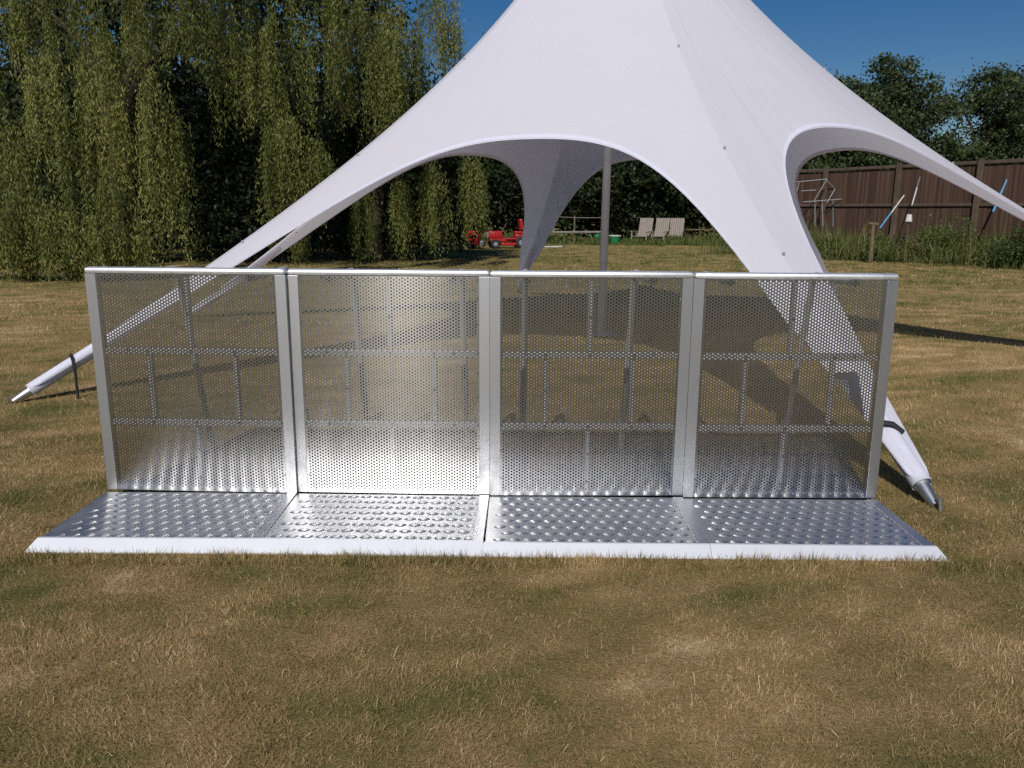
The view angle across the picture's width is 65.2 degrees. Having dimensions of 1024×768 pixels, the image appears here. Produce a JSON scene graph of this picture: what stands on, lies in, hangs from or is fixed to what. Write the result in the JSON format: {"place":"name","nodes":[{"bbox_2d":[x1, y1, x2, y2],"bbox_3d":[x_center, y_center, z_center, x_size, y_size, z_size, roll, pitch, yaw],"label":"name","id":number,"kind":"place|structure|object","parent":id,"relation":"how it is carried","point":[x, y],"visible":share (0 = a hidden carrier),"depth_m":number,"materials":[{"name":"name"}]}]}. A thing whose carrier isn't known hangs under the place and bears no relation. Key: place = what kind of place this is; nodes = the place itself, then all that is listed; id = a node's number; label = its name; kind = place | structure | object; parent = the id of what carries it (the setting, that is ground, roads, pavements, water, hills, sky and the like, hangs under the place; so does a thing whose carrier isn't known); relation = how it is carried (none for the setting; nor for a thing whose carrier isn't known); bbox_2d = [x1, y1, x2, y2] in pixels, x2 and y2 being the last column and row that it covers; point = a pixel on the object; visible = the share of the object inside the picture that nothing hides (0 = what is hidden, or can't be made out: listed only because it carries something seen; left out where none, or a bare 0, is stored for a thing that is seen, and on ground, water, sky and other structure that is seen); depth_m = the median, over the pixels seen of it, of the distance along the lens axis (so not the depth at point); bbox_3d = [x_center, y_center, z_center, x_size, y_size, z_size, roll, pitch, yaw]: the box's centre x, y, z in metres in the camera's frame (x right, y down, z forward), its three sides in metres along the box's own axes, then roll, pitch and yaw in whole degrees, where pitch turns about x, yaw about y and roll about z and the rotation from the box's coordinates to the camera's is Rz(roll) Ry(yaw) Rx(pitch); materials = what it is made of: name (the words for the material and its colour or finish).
{"place":"outdoors","nodes":[
{"label":"outdoors","id":0,"kind":"place"},
{"bbox_2d":[0,216,1023,767],"bbox_3d":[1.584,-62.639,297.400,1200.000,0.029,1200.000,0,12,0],"label":"lawn","id":1,"kind":"structure","parent":0,"point":[636,620],"depth_m":3.02,"materials":[{"name":"plant"}]},
{"bbox_2d":[0,225,145,281],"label":"hedge bush","id":2,"kind":"object","parent":1,"relation":"on","point":[67,278],"visible":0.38,"depth_m":16.65,"materials":[{"name":"green plant"}]},
{"bbox_2d":[0,0,147,250],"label":"broadleaf tree","id":3,"kind":"object","parent":1,"relation":"on","point":[8,83],"visible":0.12,"depth_m":26.50,"materials":[{"name":"green plant"}]},
{"bbox_2d":[0,23,228,262],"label":"hedge bush","id":4,"kind":"object","parent":1,"relation":"on","point":[69,104],"visible":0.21,"depth_m":22.08,"materials":[{"name":"green plant"}]},
{"bbox_2d":[0,0,267,283],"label":"willow tree","id":5,"kind":"object","parent":1,"relation":"on","point":[115,97],"visible":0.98,"depth_m":16.29,"materials":[{"name":"green plant"}]},
{"bbox_2d":[21,0,310,249],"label":"broadleaf tree","id":6,"kind":"object","parent":1,"relation":"on","point":[181,86],"visible":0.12,"depth_m":27.32,"materials":[{"name":"green plant"}]},
{"bbox_2d":[25,266,312,553],"bbox_3d":[-1.628,-0.010,4.177,1.034,1.204,1.596,0,12,0],"label":"crowd barrier","id":7,"kind":"object","parent":1,"relation":"on","point":[152,522],"visible":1,"depth_m":4.01,"materials":[{"name":"metal"}]},
{"bbox_2d":[131,26,358,263],"bbox_3d":[-7.508,-6.702,22.792,6.630,6.568,3.377,0,12,0],"label":"hedge bush","id":8,"kind":"object","parent":1,"relation":"on","point":[222,216],"visible":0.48,"depth_m":22.54,"materials":[{"name":"green plant"}]},
{"bbox_2d":[201,0,458,250],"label":"broadleaf tree","id":9,"kind":"object","parent":1,"relation":"on","point":[322,96],"visible":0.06,"depth_m":28.61,"materials":[{"name":"green plant"}]},
{"bbox_2d":[169,0,493,268],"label":"willow tree","id":10,"kind":"object","parent":1,"relation":"on","point":[373,249],"visible":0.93,"depth_m":18.18,"materials":[{"name":"green plant"}]},
{"bbox_2d":[249,268,489,556],"bbox_3d":[-0.627,0.001,4.171,1.034,1.204,1.588,1,12,1],"label":"crowd barrier","id":11,"kind":"object","parent":1,"relation":"on","point":[327,524],"visible":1,"depth_m":4.01,"materials":[{"name":"metal"}]},
{"bbox_2d":[286,50,507,259],"bbox_3d":[-3.974,-7.064,24.585,7.720,6.560,3.902,0,12,0],"label":"hedge bush","id":12,"kind":"object","parent":1,"relation":"on","point":[413,174],"visible":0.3,"depth_m":24.14,"materials":[{"name":"green plant"}]},
{"bbox_2d":[388,156,523,240],"bbox_3d":[-3.042,-10.778,40.309,9.045,7.238,7.652,-5,13,-23],"label":"broadleaf tree","id":13,"kind":"object","parent":1,"relation":"on","point":[511,185],"visible":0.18,"depth_m":39.65,"materials":[{"name":"green plant"}]},
{"bbox_2d":[465,230,485,248],"bbox_3d":[-1.512,-5.816,32.025,0.928,0.811,0.570,5,13,20],"label":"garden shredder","id":14,"kind":"object","parent":1,"relation":"on","point":[479,243],"visible":0.58,"depth_m":31.84,"materials":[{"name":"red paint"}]},
{"bbox_2d":[486,219,522,248],"bbox_3d":[-0.236,-6.158,32.758,1.630,1.185,0.920,-2,12,-11],"label":"ride on mower","id":15,"kind":"object","parent":1,"relation":"on","point":[496,240],"visible":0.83,"depth_m":32.50,"materials":[{"name":"red paint"}]},
{"bbox_2d":[6,0,1023,511],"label":"star tent","id":16,"kind":"object","parent":1,"relation":"on","point":[728,118],"visible":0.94,"depth_m":7.36,"materials":[{"name":"white fabric"}]},
{"bbox_2d":[474,160,630,236],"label":"broadleaf tree","id":17,"kind":"object","parent":1,"relation":"on","point":[580,204],"visible":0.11,"depth_m":41.88,"materials":[{"name":"green plant"}]},
{"bbox_2d":[551,215,600,244],"bbox_3d":[2.871,-7.075,36.778,2.710,1.320,0.165,0,12,0],"label":"rail fence","id":18,"kind":"object","parent":1,"relation":"on","point":[574,231],"visible":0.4,"depth_m":36.72,"materials":[{"name":"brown wood"}]},
{"bbox_2d":[476,269,711,558],"bbox_3d":[0.372,0.011,4.158,1.033,1.204,1.592,0,12,0],"label":"crowd barrier","id":19,"kind":"object","parent":1,"relation":"on","point":[516,525],"visible":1,"depth_m":4.00,"materials":[{"name":"metal"}]},
{"bbox_2d":[479,232,721,245],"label":"weeds","id":20,"kind":"object","parent":1,"relation":"on","point":[670,239],"visible":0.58,"depth_m":37.10,"materials":[{"name":"green plant"}]},
{"bbox_2d":[609,235,621,242],"bbox_3d":[4.832,-6.772,37.514,0.600,0.400,0.591,-3,13,-17],"label":"plastic tub","id":21,"kind":"object","parent":1,"relation":"on","point":[615,238],"visible":0.84,"depth_m":37.30,"materials":[{"name":"green plastic"}]},
{"bbox_2d":[560,160,691,238],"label":"broadleaf tree","id":22,"kind":"object","parent":1,"relation":"on","point":[622,226],"visible":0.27,"depth_m":42.56,"materials":[{"name":"green plant"}]},
{"bbox_2d":[631,218,653,244],"bbox_3d":[6.184,-7.234,37.853,0.820,1.216,0.964,8,14,31],"label":"garden chair","id":23,"kind":"object","parent":1,"relation":"on","point":[646,226],"visible":0.97,"depth_m":38.07,"materials":[{"name":"brown wood"}]},
{"bbox_2d":[648,218,669,240],"bbox_3d":[7.032,-7.281,38.095,0.820,1.216,0.964,7,14,28],"label":"garden chair","id":24,"kind":"object","parent":1,"relation":"on","point":[664,229],"visible":0.81,"depth_m":38.34,"materials":[{"name":"brown wood"}]},
{"bbox_2d":[611,163,717,238],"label":"broadleaf tree","id":25,"kind":"object","parent":1,"relation":"on","point":[683,202],"visible":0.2,"depth_m":42.73,"materials":[{"name":"green plant"}]},
{"bbox_2d":[666,218,684,237],"bbox_3d":[7.838,-7.329,38.338,0.820,1.216,0.964,5,13,19],"label":"garden chair","id":26,"kind":"object","parent":1,"relation":"on","point":[677,224],"visible":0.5,"depth_m":38.61,"materials":[{"name":"brown wood"}]},
{"bbox_2d":[683,229,723,239],"bbox_3d":[9.047,-6.922,37.662,1.900,0.720,0.600,-1,12,-5],"label":"bench","id":27,"kind":"object","parent":1,"relation":"on","point":[700,230],"visible":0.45,"depth_m":37.32,"materials":[{"name":"brown wood"}]},
{"bbox_2d":[689,160,811,235],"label":"broadleaf tree","id":28,"kind":"object","parent":1,"relation":"on","point":[700,221],"depth_m":41.86,"materials":[{"name":"green plant"}]},
{"bbox_2d":[682,271,948,560],"bbox_3d":[1.406,0.022,4.151,1.034,1.204,1.589,0,12,1],"label":"crowd barrier","id":29,"kind":"object","parent":1,"relation":"on","point":[781,528],"visible":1,"depth_m":3.99,"materials":[{"name":"metal"}]},
{"bbox_2d":[801,161,886,172],"bbox_3d":[13.459,-7.547,33.797,8.162,3.825,3.064,-1,12,-8],"label":"hedge bush","id":30,"kind":"object","parent":1,"relation":"on","point":[819,165],"visible":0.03,"depth_m":33.28,"materials":[{"name":"green plant"}]},
{"bbox_2d":[673,213,1023,270],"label":"weeds","id":31,"kind":"object","parent":1,"relation":"on","point":[930,255],"visible":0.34,"depth_m":24.63,"materials":[{"name":"green plant"}]},
{"bbox_2d":[799,64,905,173],"bbox_3d":[14.691,-9.961,35.533,6.236,7.825,5.918,-4,13,-19],"label":"broadleaf tree","id":32,"kind":"object","parent":1,"relation":"on","point":[852,158],"visible":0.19,"depth_m":34.33,"materials":[{"name":"green plant"}]},
{"bbox_2d":[868,222,878,262],"bbox_3d":[10.969,-4.312,24.404,0.303,1.234,0.128,0,12,0],"label":"wooden post","id":33,"kind":"object","parent":1,"relation":"on","point":[871,248],"visible":0.99,"depth_m":24.34,"materials":[{"name":"brown wood"}]},
{"bbox_2d":[879,195,904,228],"bbox_3d":[11.550,-5.240,24.301,0.052,1.010,1.701,12,17,43],"label":"pole","id":34,"kind":"object","parent":33,"relation":"attached to","point":[885,220],"visible":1,"depth_m":24.20,"materials":[{"name":"metal"}]},
{"bbox_2d":[904,214,911,262],"bbox_3d":[11.881,-4.367,24.079,0.200,1.447,0.200,0,12,0],"label":"shovel","id":35,"kind":"object","parent":1,"relation":"on","point":[908,219],"visible":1,"depth_m":23.92,"materials":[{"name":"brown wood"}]},
{"bbox_2d":[797,158,1023,262],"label":"board fence","id":36,"kind":"object","parent":1,"relation":"on","point":[874,195],"visible":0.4,"depth_m":26.20,"materials":[{"name":"brown wood"}]},
{"bbox_2d":[797,179,841,224],"bbox_3d":[11.001,-6.566,28.520,2.023,1.964,0.429,0,12,0],"label":"trestle frame","id":37,"kind":"object","parent":36,"relation":"attached to","point":[818,193],"visible":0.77,"depth_m":28.33,"materials":[{"name":"paint"}]},
{"bbox_2d":[911,177,919,204],"bbox_3d":[12.355,-5.910,24.459,0.040,0.901,1.643,8,14,30],"label":"pole","id":38,"kind":"object","parent":36,"relation":"attached to","point":[915,191],"visible":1,"depth_m":24.39,"materials":[{"name":"white metal"}]},
{"bbox_2d":[992,179,1006,212],"bbox_3d":[14.204,-5.610,23.183,0.064,1.277,1.637,11,16,41],"label":"pole","id":39,"kind":"object","parent":36,"relation":"attached to","point":[994,208],"visible":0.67,"depth_m":23.12,"materials":[{"name":"blue metal"}]},
{"bbox_2d":[846,51,1012,168],"bbox_3d":[17.951,-10.567,36.421,8.475,8.673,7.332,0,12,0],"label":"broadleaf tree","id":40,"kind":"object","parent":1,"relation":"on","point":[906,91],"visible":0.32,"depth_m":35.13,"materials":[{"name":"green plant"}]},
{"bbox_2d":[934,57,1023,165],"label":"broadleaf tree","id":41,"kind":"object","parent":1,"relation":"on","point":[1001,131],"visible":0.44,"depth_m":35.55,"materials":[{"name":"green plant"}]},
{"bbox_2d":[977,220,1023,269],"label":"hedge bush","id":42,"kind":"object","parent":1,"relation":"on","point":[1017,251],"visible":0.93,"depth_m":22.00,"materials":[{"name":"green plant"}]},
{"bbox_2d":[0,0,1023,210],"label":"sky","id":43,"kind":"structure","parent":0,"point":[842,35],"materials":[{"name":"blue"}]}
]}

